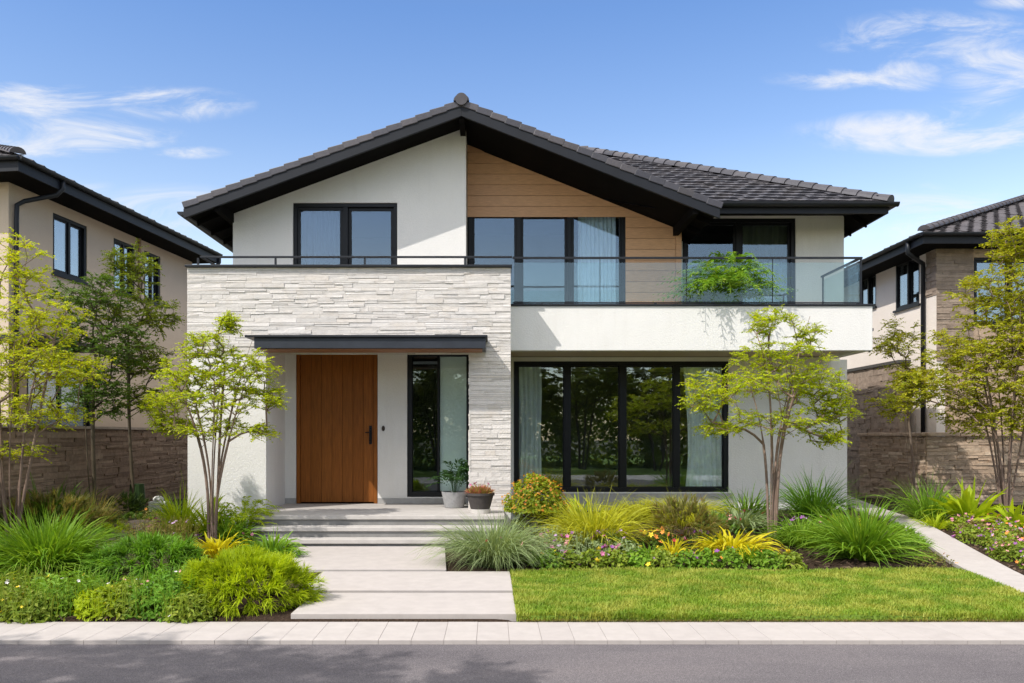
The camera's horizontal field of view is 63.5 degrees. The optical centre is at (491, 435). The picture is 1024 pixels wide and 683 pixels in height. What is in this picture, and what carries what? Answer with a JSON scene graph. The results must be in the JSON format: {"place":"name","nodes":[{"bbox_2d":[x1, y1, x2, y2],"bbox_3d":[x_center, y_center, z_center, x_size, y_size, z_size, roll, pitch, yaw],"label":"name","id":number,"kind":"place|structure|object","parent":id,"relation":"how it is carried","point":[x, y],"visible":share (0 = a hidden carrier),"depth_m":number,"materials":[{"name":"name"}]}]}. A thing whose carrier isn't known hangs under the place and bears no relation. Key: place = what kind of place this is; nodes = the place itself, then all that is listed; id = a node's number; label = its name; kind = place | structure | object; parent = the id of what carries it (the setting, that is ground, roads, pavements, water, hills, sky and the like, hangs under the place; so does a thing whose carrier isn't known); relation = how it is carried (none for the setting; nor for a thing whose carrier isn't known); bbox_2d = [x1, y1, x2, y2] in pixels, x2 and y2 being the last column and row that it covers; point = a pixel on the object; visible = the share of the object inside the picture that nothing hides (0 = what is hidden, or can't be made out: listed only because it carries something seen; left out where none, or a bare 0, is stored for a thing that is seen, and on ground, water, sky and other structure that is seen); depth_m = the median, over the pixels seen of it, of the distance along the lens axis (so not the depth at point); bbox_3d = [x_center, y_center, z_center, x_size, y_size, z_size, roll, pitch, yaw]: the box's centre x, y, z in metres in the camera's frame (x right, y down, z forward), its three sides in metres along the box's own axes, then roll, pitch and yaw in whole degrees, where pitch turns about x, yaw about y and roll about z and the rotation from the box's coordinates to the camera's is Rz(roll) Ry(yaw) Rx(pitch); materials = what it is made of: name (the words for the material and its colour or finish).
{"place":"outdoors","nodes":[
{"label":"outdoors","id":0,"kind":"place"},
{"bbox_2d":[0,144,222,427],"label":"neighbour house","id":1,"kind":"structure","parent":0,"point":[74,227],"depth_m":17.82,"materials":[{"name":"beige paint"}]},
{"bbox_2d":[27,353,90,425],"bbox_3d":[-8.878,-0.700,16.946,0.093,1.800,2.100,0,0,7],"label":"window","id":2,"kind":"structure","parent":1,"relation":"in","point":[88,422],"depth_m":16.91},
{"bbox_2d":[51,213,90,285],"bbox_3d":[-8.815,-3.865,17.241,0.167,1.270,1.240,0,0,7],"label":"window","id":3,"kind":"structure","parent":1,"relation":"in","point":[68,223],"depth_m":17.27,"materials":[{"name":"metal"}]},
{"bbox_2d":[114,238,133,298],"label":"window","id":4,"kind":"structure","parent":1,"relation":"in","point":[123,245],"depth_m":19.26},
{"bbox_2d":[144,251,161,305],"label":"window","id":5,"kind":"structure","parent":1,"relation":"in","point":[156,278],"depth_m":20.74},
{"bbox_2d":[90,513,159,546],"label":"flowering plant","id":6,"kind":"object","parent":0,"point":[136,521],"depth_m":13.37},
{"bbox_2d":[0,644,1023,682],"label":"road","id":7,"kind":"structure","parent":0,"point":[511,663],"depth_m":6.30,"materials":[{"name":"asphalt"}]},
{"bbox_2d":[0,622,1023,643],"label":"pavement","id":8,"kind":"structure","parent":0,"point":[523,633],"depth_m":7.11,"materials":[{"name":"concrete"}]},
{"bbox_2d":[0,498,1023,621],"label":"garden soil","id":9,"kind":"structure","parent":0,"point":[279,616],"depth_m":10.56,"materials":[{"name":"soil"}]},
{"bbox_2d":[0,561,67,621],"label":"edging plant","id":10,"kind":"object","parent":9,"relation":"on","point":[6,584],"visible":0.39,"depth_m":7.78,"materials":[{"name":"green plant"}]},
{"bbox_2d":[0,581,82,623],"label":"edging plant","id":11,"kind":"object","parent":9,"relation":"on","point":[26,612],"visible":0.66,"depth_m":7.56,"materials":[{"name":"green plant"}]},
{"bbox_2d":[0,487,108,539],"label":"mounded shrub","id":12,"kind":"object","parent":9,"relation":"on","point":[68,501],"visible":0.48,"depth_m":12.49,"materials":[{"name":"green plant"}]},
{"bbox_2d":[22,472,97,530],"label":"strap leaf plant","id":13,"kind":"object","parent":9,"relation":"on","point":[59,510],"visible":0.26,"depth_m":12.83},
{"bbox_2d":[0,227,125,535],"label":"young tree","id":14,"kind":"object","parent":9,"relation":"on","point":[52,363],"visible":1,"depth_m":11.43,"materials":[{"name":"green plant"}]},
{"bbox_2d":[14,563,118,621],"bbox_3d":[-4.154,1.509,7.986,0.999,0.464,1.033,0,0,0],"label":"edging plant","id":15,"kind":"object","parent":9,"relation":"on","point":[64,585],"visible":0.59,"depth_m":7.82,"materials":[{"name":"green plant"}]},
{"bbox_2d":[0,497,140,583],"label":"grass clump","id":16,"kind":"object","parent":9,"relation":"on","point":[56,547],"visible":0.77,"depth_m":9.66,"materials":[{"name":"plant"}]},
{"bbox_2d":[59,485,136,530],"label":"grass clump","id":17,"kind":"object","parent":9,"relation":"on","point":[108,515],"visible":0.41,"depth_m":13.27,"materials":[{"name":"green plant"}]},
{"bbox_2d":[68,579,134,621],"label":"edging plant","id":18,"kind":"object","parent":9,"relation":"on","point":[82,609],"visible":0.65,"depth_m":7.66,"materials":[{"name":"green plant"}]},
{"bbox_2d":[100,490,150,520],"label":"mounded shrub","id":19,"kind":"object","parent":9,"relation":"on","point":[127,501],"visible":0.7,"depth_m":14.52,"materials":[{"name":"green plant"}]},
{"bbox_2d":[86,570,171,620],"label":"edging plant","id":20,"kind":"object","parent":9,"relation":"on","point":[123,601],"visible":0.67,"depth_m":7.72,"materials":[{"name":"green plant"}]},
{"bbox_2d":[86,239,186,516],"bbox_3d":[-6.564,-1.047,15.233,1.851,5.137,1.756,0,0,0],"label":"shade tree","id":21,"kind":"object","parent":9,"relation":"on","point":[151,316],"visible":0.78,"depth_m":15.09,"materials":[{"name":"green plant"}]},
{"bbox_2d":[71,528,207,585],"bbox_3d":[-4.006,1.535,9.716,1.663,0.955,1.694,0,0,0],"label":"mounded shrub","id":22,"kind":"object","parent":9,"relation":"on","point":[143,546],"visible":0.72,"depth_m":9.47,"materials":[{"name":"plant"}]},
{"bbox_2d":[124,512,200,545],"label":"flowering plant","id":23,"kind":"object","parent":9,"relation":"on","point":[170,530],"visible":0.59,"depth_m":11.84,"materials":[{"name":"green plant"}]},
{"bbox_2d":[125,560,215,621],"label":"edging plant","id":24,"kind":"object","parent":9,"relation":"on","point":[168,584],"visible":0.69,"depth_m":7.73,"materials":[{"name":"green plant"}]},
{"bbox_2d":[137,469,218,532],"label":"grass clump","id":25,"kind":"object","parent":9,"relation":"on","point":[172,509],"visible":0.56,"depth_m":12.88,"materials":[{"name":"green plant"}]},
{"bbox_2d":[153,585,225,623],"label":"edging plant","id":26,"kind":"object","parent":9,"relation":"on","point":[181,614],"visible":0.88,"depth_m":7.59,"materials":[{"name":"green plant"}]},
{"bbox_2d":[178,492,235,533],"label":"strap leaf plant","id":27,"kind":"object","parent":9,"relation":"on","point":[204,521],"visible":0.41,"depth_m":12.89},
{"bbox_2d":[136,310,290,542],"bbox_3d":[-4.124,-0.102,12.212,1.907,3.482,1.935,0,0,-45],"label":"young tree","id":28,"kind":"object","parent":9,"relation":"on","point":[228,320],"visible":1,"depth_m":12.14,"materials":[{"name":"green plant"}]},
{"bbox_2d":[190,525,253,558],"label":"strap leaf plant","id":29,"kind":"object","parent":9,"relation":"on","point":[211,547],"visible":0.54,"depth_m":11.19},
{"bbox_2d":[199,504,267,542],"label":"strap leaf plant","id":30,"kind":"object","parent":9,"relation":"on","point":[223,528],"visible":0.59,"depth_m":12.48,"materials":[{"name":"green plant"}]},
{"bbox_2d":[203,496,281,538],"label":"fern","id":31,"kind":"object","parent":9,"relation":"on","point":[245,515],"visible":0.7,"depth_m":12.91,"materials":[{"name":"green plant"}]},
{"bbox_2d":[173,540,328,620],"bbox_3d":[-2.442,1.474,8.265,1.543,0.853,1.428,0,0,30],"label":"mounded shrub","id":32,"kind":"object","parent":9,"relation":"on","point":[257,565],"visible":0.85,"depth_m":7.96,"materials":[{"name":"green plant"}]},
{"bbox_2d":[231,523,307,554],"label":"strap leaf plant","id":33,"kind":"object","parent":9,"relation":"on","point":[270,544],"visible":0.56,"depth_m":11.35,"materials":[{"name":"green plant"}]},
{"bbox_2d":[293,546,445,571],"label":"stepping slab","id":34,"kind":"structure","parent":9,"relation":"on","point":[354,558],"depth_m":11.07,"materials":[{"name":"concrete"}]},
{"bbox_2d":[291,593,515,621],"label":"stepping slab","id":35,"kind":"structure","parent":9,"relation":"on","point":[417,606],"depth_m":7.96,"materials":[{"name":"concrete"}]},
{"bbox_2d":[311,571,512,592],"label":"stepping slab","id":36,"kind":"structure","parent":9,"relation":"on","point":[418,582],"depth_m":9.26,"materials":[{"name":"concrete"}]},
{"bbox_2d":[402,504,577,571],"bbox_3d":[0.062,1.336,10.723,2.328,1.074,2.368,0,0,35],"label":"grass clump","id":37,"kind":"object","parent":9,"relation":"on","point":[497,551],"visible":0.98,"depth_m":10.50,"materials":[{"name":"plant"}]},
{"bbox_2d":[501,470,570,536],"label":"autumn shrub","id":38,"kind":"object","parent":9,"relation":"on","point":[530,506],"visible":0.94,"depth_m":12.72,"materials":[{"name":"green plant"}]},
{"bbox_2d":[177,93,899,547],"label":"house","id":39,"kind":"structure","parent":9,"relation":"on","point":[421,323],"depth_m":15.20,"materials":[{"name":"white paint"}]},
{"bbox_2d":[301,211,339,263],"bbox_3d":[-3.210,-3.325,15.500,0.832,1.850,0.069,0,0,0],"label":"curtain","id":40,"kind":"object","parent":39,"relation":"hanging from","point":[320,233],"visible":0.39,"depth_m":15.50,"materials":[{"name":"fabric"}]},
{"bbox_2d":[296,354,377,503],"bbox_3d":[-2.850,-0.158,15.247,1.490,2.815,0.186,0,0,0],"label":"door","id":41,"kind":"structure","parent":39,"relation":"in","point":[337,395],"depth_m":15.25,"materials":[{"name":"wood"}]},
{"bbox_2d":[293,203,396,263],"bbox_3d":[-2.700,-3.340,15.282,1.920,1.880,0.093,0,0,0],"label":"window","id":42,"kind":"structure","parent":39,"relation":"in","point":[346,209],"depth_m":15.26,"materials":[{"name":"black metal"}]},
{"bbox_2d":[407,353,468,496],"bbox_3d":[-0.966,-0.215,15.282,1.188,2.690,0.093,0,0,0],"label":"window","id":43,"kind":"structure","parent":39,"relation":"in","point":[410,493],"depth_m":15.23,"materials":[{"name":"black metal"}]},
{"bbox_2d":[442,491,465,507],"bbox_3d":[-0.657,1.111,14.350,0.440,0.275,0.440,0,0,0],"label":"plant pot","id":44,"kind":"object","parent":39,"relation":"on","point":[452,499],"visible":0.96,"depth_m":14.19,"materials":[{"name":"concrete"}]},
{"bbox_2d":[424,458,468,491],"bbox_3d":[-0.607,0.694,14.319,0.966,0.633,0.935,0,0,-37],"label":"houseplant","id":45,"kind":"object","parent":44,"relation":"in","point":[460,472],"visible":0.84,"depth_m":14.27,"materials":[{"name":"green plant"}]},
{"bbox_2d":[466,492,494,513],"bbox_3d":[-0.190,1.085,13.350,0.464,0.325,0.464,0,0,0],"label":"plant pot","id":46,"kind":"object","parent":39,"relation":"on","point":[480,503],"visible":0.86,"depth_m":13.19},
{"bbox_2d":[465,482,495,493],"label":"succulent","id":47,"kind":"object","parent":46,"relation":"on","point":[482,489],"visible":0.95,"depth_m":13.27,"materials":[{"name":"orange plant"}]},
{"bbox_2d":[519,367,541,486],"bbox_3d":[0.732,-0.160,16.519,0.523,2.480,0.069,0,0,0],"label":"curtain","id":48,"kind":"object","parent":39,"relation":"hanging from","point":[530,391],"visible":0.88,"depth_m":16.52,"materials":[{"name":"fabric"}]},
{"bbox_2d":[468,217,624,300],"bbox_3d":[1.063,-3.265,16.062,3.043,2.230,0.093,0,0,0],"label":"window","id":49,"kind":"structure","parent":39,"relation":"in","point":[518,221],"depth_m":16.04,"materials":[{"name":"black metal"}]},
{"bbox_2d":[578,217,615,300],"bbox_3d":[2.050,-3.275,16.180,0.752,2.050,0.070,0,0,0],"label":"curtain","id":50,"kind":"object","parent":39,"relation":"hanging from","point":[596,277],"visible":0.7,"depth_m":16.18,"materials":[{"name":"fabric"}]},
{"bbox_2d":[514,361,727,491],"bbox_3d":[2.555,-0.175,16.432,4.250,2.590,0.093,0,0,0],"label":"window","id":51,"kind":"structure","parent":39,"relation":"in","point":[622,366],"depth_m":16.39,"materials":[{"name":"black metal"}]},
{"bbox_2d":[683,367,721,485],"bbox_3d":[4.225,-0.160,16.521,0.810,2.480,0.069,0,0,0],"label":"curtain","id":52,"kind":"object","parent":39,"relation":"hanging from","point":[704,465],"visible":0.71,"depth_m":16.52,"materials":[{"name":"fabric"}]},
{"bbox_2d":[682,218,794,300],"bbox_3d":[4.930,-3.245,16.581,2.260,2.190,0.093,0,0,0],"label":"window","id":53,"kind":"structure","parent":39,"relation":"in","point":[737,223],"depth_m":16.54,"materials":[{"name":"black metal"}]},
{"bbox_2d":[743,226,786,300],"bbox_3d":[5.490,-3.275,16.760,0.992,2.050,0.070,0,0,0],"label":"curtain","id":54,"kind":"object","parent":39,"relation":"hanging from","point":[764,241],"visible":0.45,"depth_m":16.76,"materials":[{"name":"fabric"}]},
{"bbox_2d":[528,524,572,553],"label":"flowering plant","id":55,"kind":"object","parent":9,"relation":"on","point":[553,537],"visible":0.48,"depth_m":10.99,"materials":[{"name":"green plant"}]},
{"bbox_2d":[534,548,567,569],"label":"bedding plant","id":56,"kind":"object","parent":9,"relation":"on","point":[549,557],"visible":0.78,"depth_m":10.36,"materials":[{"name":"green plant"}]},
{"bbox_2d":[554,549,585,570],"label":"bedding plant","id":57,"kind":"object","parent":9,"relation":"on","point":[572,557],"visible":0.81,"depth_m":10.32,"materials":[{"name":"green plant"}]},
{"bbox_2d":[547,527,624,564],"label":"flowering plant","id":58,"kind":"object","parent":9,"relation":"on","point":[585,548],"visible":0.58,"depth_m":10.89,"materials":[{"name":"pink plant"}]},
{"bbox_2d":[577,546,606,571],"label":"bedding plant","id":59,"kind":"object","parent":9,"relation":"on","point":[599,559],"visible":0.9,"depth_m":10.36,"materials":[{"name":"green plant"}]},
{"bbox_2d":[530,482,676,550],"bbox_3d":[1.522,1.158,11.805,2.424,1.067,2.461,0,0,0],"label":"grass clump","id":60,"kind":"object","parent":9,"relation":"on","point":[592,522],"visible":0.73,"depth_m":11.58,"materials":[{"name":"green plant"}]},
{"bbox_2d":[600,548,632,568],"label":"bedding plant","id":61,"kind":"object","parent":9,"relation":"on","point":[615,555],"visible":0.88,"depth_m":10.31,"materials":[{"name":"green plant"}]},
{"bbox_2d":[600,538,648,559],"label":"flowering plant","id":62,"kind":"object","parent":9,"relation":"on","point":[627,549],"visible":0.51,"depth_m":10.86,"materials":[{"name":"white plant"}]},
{"bbox_2d":[592,489,672,521],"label":"grass clump","id":63,"kind":"object","parent":9,"relation":"on","point":[626,506],"visible":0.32,"depth_m":14.46,"materials":[{"name":"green plant"}]},
{"bbox_2d":[621,548,654,568],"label":"bedding plant","id":64,"kind":"object","parent":9,"relation":"on","point":[640,561],"visible":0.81,"depth_m":10.31,"materials":[{"name":"green plant"}]},
{"bbox_2d":[633,528,680,551],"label":"flowering plant","id":65,"kind":"object","parent":9,"relation":"on","point":[655,536],"visible":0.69,"depth_m":11.62,"materials":[{"name":"green plant"}]},
{"bbox_2d":[642,545,677,568],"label":"bedding plant","id":66,"kind":"object","parent":9,"relation":"on","point":[665,556],"visible":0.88,"depth_m":10.29,"materials":[{"name":"green plant"}]},
{"bbox_2d":[655,536,689,556],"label":"strap leaf plant","id":67,"kind":"object","parent":9,"relation":"on","point":[671,550],"visible":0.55,"depth_m":11.28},
{"bbox_2d":[619,490,750,526],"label":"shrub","id":68,"kind":"object","parent":9,"relation":"on","point":[690,519],"visible":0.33,"depth_m":13.98,"materials":[{"name":"green plant"}]},
{"bbox_2d":[669,547,700,568],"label":"bedding plant","id":69,"kind":"object","parent":9,"relation":"on","point":[687,561],"visible":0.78,"depth_m":10.32,"materials":[{"name":"green plant"}]},
{"bbox_2d":[643,492,736,551],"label":"mounded shrub","id":70,"kind":"object","parent":9,"relation":"on","point":[692,506],"visible":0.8,"depth_m":11.96,"materials":[{"name":"green plant"}]},
{"bbox_2d":[691,548,724,568],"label":"bedding plant","id":71,"kind":"object","parent":9,"relation":"on","point":[711,559],"visible":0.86,"depth_m":10.30,"materials":[{"name":"green plant"}]},
{"bbox_2d":[674,524,785,556],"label":"strap leaf plant","id":72,"kind":"object","parent":9,"relation":"on","point":[729,541],"visible":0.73,"depth_m":11.09,"materials":[{"name":"plant"}]},
{"bbox_2d":[715,545,747,568],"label":"bedding plant","id":73,"kind":"object","parent":9,"relation":"on","point":[736,558],"visible":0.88,"depth_m":10.33,"materials":[{"name":"green plant"}]},
{"bbox_2d":[694,504,788,533],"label":"strap leaf plant","id":74,"kind":"object","parent":9,"relation":"on","point":[747,519],"visible":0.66,"depth_m":13.01,"materials":[{"name":"plant"}]},
{"bbox_2d":[706,484,790,523],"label":"grass clump","id":75,"kind":"object","parent":9,"relation":"on","point":[758,504],"visible":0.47,"depth_m":14.10,"materials":[{"name":"plant"}]},
{"bbox_2d":[751,546,786,569],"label":"bedding plant","id":76,"kind":"object","parent":9,"relation":"on","point":[761,561],"visible":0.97,"depth_m":10.31,"materials":[{"name":"green plant"}]},
{"bbox_2d":[676,304,863,535],"bbox_3d":[4.231,-0.220,12.638,2.687,3.570,2.079,0,0,30],"label":"young tree","id":77,"kind":"object","parent":9,"relation":"on","point":[792,394],"visible":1,"depth_m":12.58,"materials":[{"name":"green plant"}]},
{"bbox_2d":[776,546,807,570],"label":"bedding plant","id":78,"kind":"object","parent":9,"relation":"on","point":[796,560],"visible":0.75,"depth_m":10.34,"materials":[{"name":"green plant"}]},
{"bbox_2d":[747,503,843,548],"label":"grass clump","id":79,"kind":"object","parent":9,"relation":"on","point":[783,534],"visible":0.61,"depth_m":11.91,"materials":[{"name":"plant"}]},
{"bbox_2d":[750,462,898,521],"bbox_3d":[5.537,1.054,14.488,2.618,1.316,2.608,0,0,0],"label":"grass clump","id":80,"kind":"object","parent":9,"relation":"on","point":[809,500],"visible":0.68,"depth_m":14.22,"materials":[{"name":"plant"}]},
{"bbox_2d":[774,485,941,568],"bbox_3d":[4.794,1.168,10.945,2.116,1.166,2.217,0,0,0],"label":"grass clump","id":81,"kind":"object","parent":9,"relation":"on","point":[869,540],"visible":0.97,"depth_m":10.73,"materials":[{"name":"plant"}]},
{"bbox_2d":[861,316,941,502],"bbox_3d":[8.375,-0.498,16.907,1.590,4.009,1.214,0,0,0],"label":"thin tree","id":82,"kind":"object","parent":9,"relation":"on","point":[892,347],"visible":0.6,"depth_m":16.85,"materials":[{"name":"green plant"}]},
{"bbox_2d":[864,472,964,523],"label":"grass clump","id":83,"kind":"object","parent":9,"relation":"on","point":[925,503],"visible":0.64,"depth_m":14.22,"materials":[{"name":"plant"}]},
{"bbox_2d":[889,530,940,560],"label":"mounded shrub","id":84,"kind":"object","parent":9,"relation":"on","point":[925,541],"visible":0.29,"depth_m":11.08,"materials":[{"name":"green plant"}]},
{"bbox_2d":[911,551,957,567],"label":"flowering plant","id":85,"kind":"object","parent":9,"relation":"on","point":[937,559],"visible":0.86,"depth_m":10.54,"materials":[{"name":"green plant"}]},
{"bbox_2d":[905,510,964,529],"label":"grass clump","id":86,"kind":"object","parent":9,"relation":"on","point":[938,524],"visible":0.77,"depth_m":13.33,"materials":[{"name":"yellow plant"}]},
{"bbox_2d":[879,215,1023,515],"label":"leafy tree","id":87,"kind":"object","parent":9,"relation":"on","point":[1010,254],"visible":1,"depth_m":15.18,"materials":[{"name":"green plant"}]},
{"bbox_2d":[951,524,992,544],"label":"carpet flower","id":88,"kind":"object","parent":9,"relation":"on","point":[979,530],"visible":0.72,"depth_m":12.11,"materials":[{"name":"green plant"}]},
{"bbox_2d":[924,478,1023,524],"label":"broad leaf plant","id":89,"kind":"object","parent":9,"relation":"on","point":[965,502],"visible":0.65,"depth_m":13.41,"materials":[{"name":"plant"}]},
{"bbox_2d":[967,498,1023,531],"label":"broad leaf plant","id":90,"kind":"object","parent":9,"relation":"on","point":[1015,515],"visible":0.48,"depth_m":12.82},
{"bbox_2d":[976,528,1021,550],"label":"carpet flower","id":91,"kind":"object","parent":9,"relation":"on","point":[990,535],"visible":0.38,"depth_m":11.76,"materials":[{"name":"green plant"}]},
{"bbox_2d":[985,532,1023,557],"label":"carpet flower","id":92,"kind":"object","parent":9,"relation":"on","point":[1015,535],"visible":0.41,"depth_m":11.30,"materials":[{"name":"green plant"}]},
{"bbox_2d":[987,538,1023,563],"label":"carpet flower","id":93,"kind":"object","parent":9,"relation":"on","point":[1009,549],"visible":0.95,"depth_m":10.86,"materials":[{"name":"green plant"}]},
{"bbox_2d":[0,0,1023,267],"label":"sky","id":94,"kind":"structure","parent":0,"point":[151,107],"materials":[{"name":"blue"}]},
{"bbox_2d":[510,565,1023,622],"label":"lawn","id":95,"kind":"structure","parent":0,"point":[875,617],"depth_m":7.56,"materials":[{"name":"plant"}]},
{"bbox_2d":[519,618,1023,621],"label":"dry fringe","id":96,"kind":"object","parent":95,"relation":"on","point":[869,620],"visible":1,"depth_m":7.54,"materials":[{"name":"plant"}]},
{"bbox_2d":[840,195,1023,432],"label":"neighbour house","id":97,"kind":"structure","parent":0,"point":[911,279],"depth_m":19.20,"materials":[{"name":"beige paint"}]},
{"bbox_2d":[859,275,876,308],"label":"window","id":98,"kind":"structure","parent":97,"relation":"in","point":[869,280],"depth_m":22.22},
{"bbox_2d":[893,256,920,312],"bbox_3d":[10.124,-3.675,20.120,0.148,1.210,1.260,0,0,0],"label":"window","id":99,"kind":"structure","parent":97,"relation":"in","point":[910,304],"depth_m":20.09,"materials":[{"name":"metal"}]},
{"bbox_2d":[974,258,1023,325],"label":"window","id":100,"kind":"structure","parent":97,"relation":"in","point":[976,260],"depth_m":18.85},
{"bbox_2d":[847,495,1023,591],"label":"garden path","id":101,"kind":"structure","parent":0,"point":[966,557],"depth_m":10.98,"materials":[{"name":"concrete"}]},
{"bbox_3d":[4.261,-2.212,15.050,0.540,0.220,0.537,0,0,0],"label":"plant pot","id":102,"kind":"object","parent":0,"visible":0},
{"bbox_2d":[653,250,797,300],"bbox_3d":[4.255,-2.831,14.998,2.586,1.103,2.580,0,0,0],"label":"potted shrub","id":103,"kind":"object","parent":102,"relation":"in","point":[735,277],"visible":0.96,"depth_m":14.78,"materials":[{"name":"green plant"}]},
{"label":"ground","id":104,"kind":"structure","parent":0,"visible":0},
{"bbox_2d":[0,424,187,518],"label":"garden wall","id":105,"kind":"structure","parent":104,"relation":"on","point":[160,461],"depth_m":15.71,"materials":[{"name":"brown stone"}]},
{"bbox_2d":[847,360,910,497],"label":"boundary wall","id":106,"kind":"structure","parent":104,"relation":"on","point":[868,381],"depth_m":21.42,"materials":[{"name":"stone"}]},
{"bbox_2d":[857,432,1023,504],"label":"retaining wall","id":107,"kind":"structure","parent":104,"relation":"on","point":[944,457],"depth_m":17.96,"materials":[{"name":"beige stone"}]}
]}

